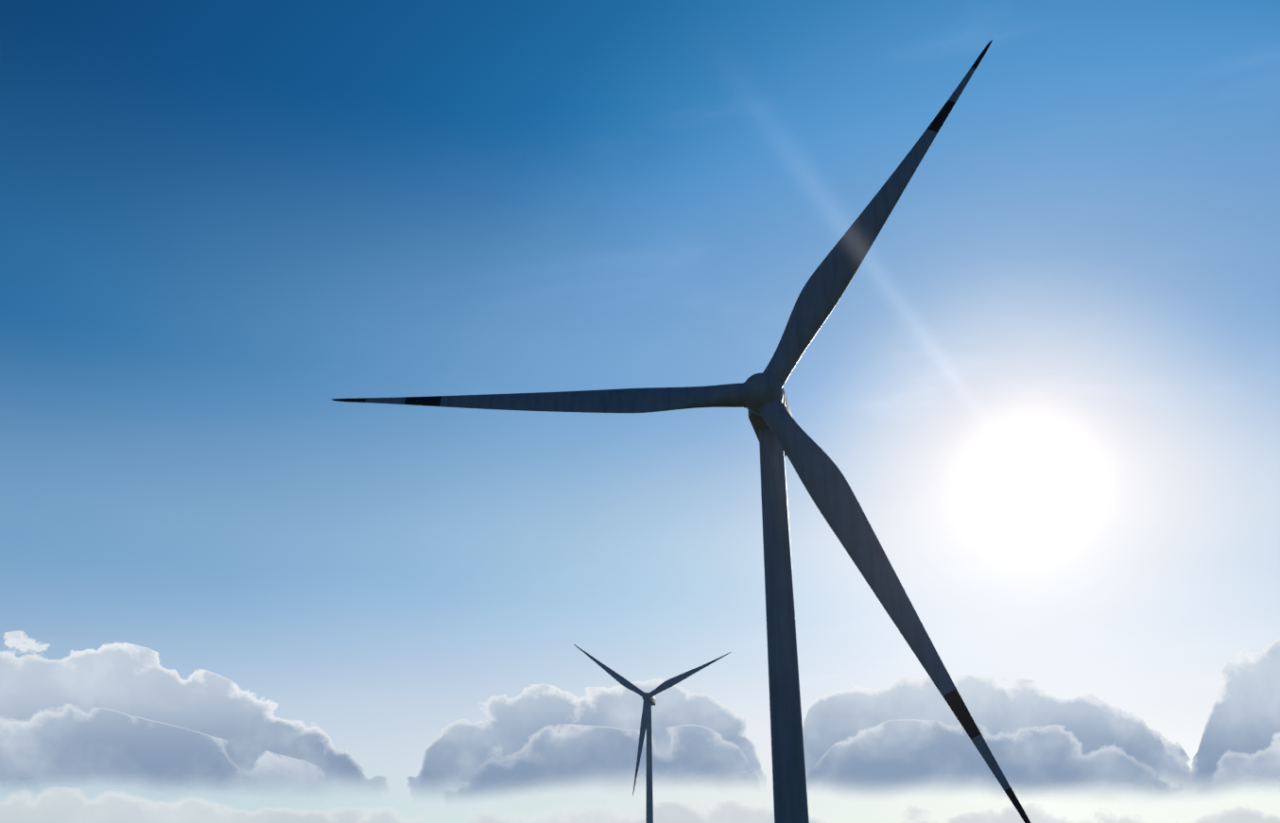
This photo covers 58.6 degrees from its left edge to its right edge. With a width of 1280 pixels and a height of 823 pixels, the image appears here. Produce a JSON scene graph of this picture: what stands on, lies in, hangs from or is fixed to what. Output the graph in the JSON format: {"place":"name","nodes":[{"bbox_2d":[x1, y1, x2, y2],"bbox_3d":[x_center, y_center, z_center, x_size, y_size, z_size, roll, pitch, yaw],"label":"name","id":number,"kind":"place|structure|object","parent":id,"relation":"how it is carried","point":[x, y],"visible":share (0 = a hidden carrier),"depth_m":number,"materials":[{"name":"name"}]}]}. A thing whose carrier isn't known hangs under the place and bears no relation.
{"place":"outdoors","nodes":[
{"label":"outdoors","id":0,"kind":"place"},
{"bbox_2d":[0,630,1279,805],"bbox_3d":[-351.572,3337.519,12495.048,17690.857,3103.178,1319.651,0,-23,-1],"label":"cloud","id":1,"kind":"structure","parent":0,"point":[130,680],"depth_m":12493.60,"materials":[{"name":"white"}]},
{"bbox_2d":[0,704,1279,807],"bbox_3d":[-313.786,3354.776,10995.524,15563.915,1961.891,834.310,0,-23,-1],"label":"cloud","id":2,"kind":"structure","parent":0,"point":[69,741],"depth_m":11002.89,"materials":[{"name":"white"}]},
{"bbox_2d":[0,750,1279,822],"bbox_3d":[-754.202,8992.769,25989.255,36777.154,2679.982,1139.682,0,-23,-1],"label":"cloud","id":3,"kind":"structure","parent":0,"point":[72,805],"depth_m":25849.19,"materials":[{"name":"white"}]},
{"bbox_2d":[0,0,1279,822],"label":"sky","id":4,"kind":"structure","parent":0,"point":[1046,387],"materials":[{"name":"blue"}]},
{"bbox_3d":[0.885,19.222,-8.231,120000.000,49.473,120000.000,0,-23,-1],"label":"ground","id":5,"kind":"structure","parent":0,"visible":0},
{"bbox_2d":[573,644,730,822],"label":"wind turbine","id":6,"kind":"object","parent":5,"relation":"on","point":[649,700],"depth_m":587.21,"materials":[{"name":"paint"}]},
{"bbox_2d":[332,39,1030,822],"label":"wind turbine","id":7,"kind":"object","parent":5,"relation":"on","point":[779,431],"depth_m":117.86,"materials":[{"name":"paint"}]}
]}

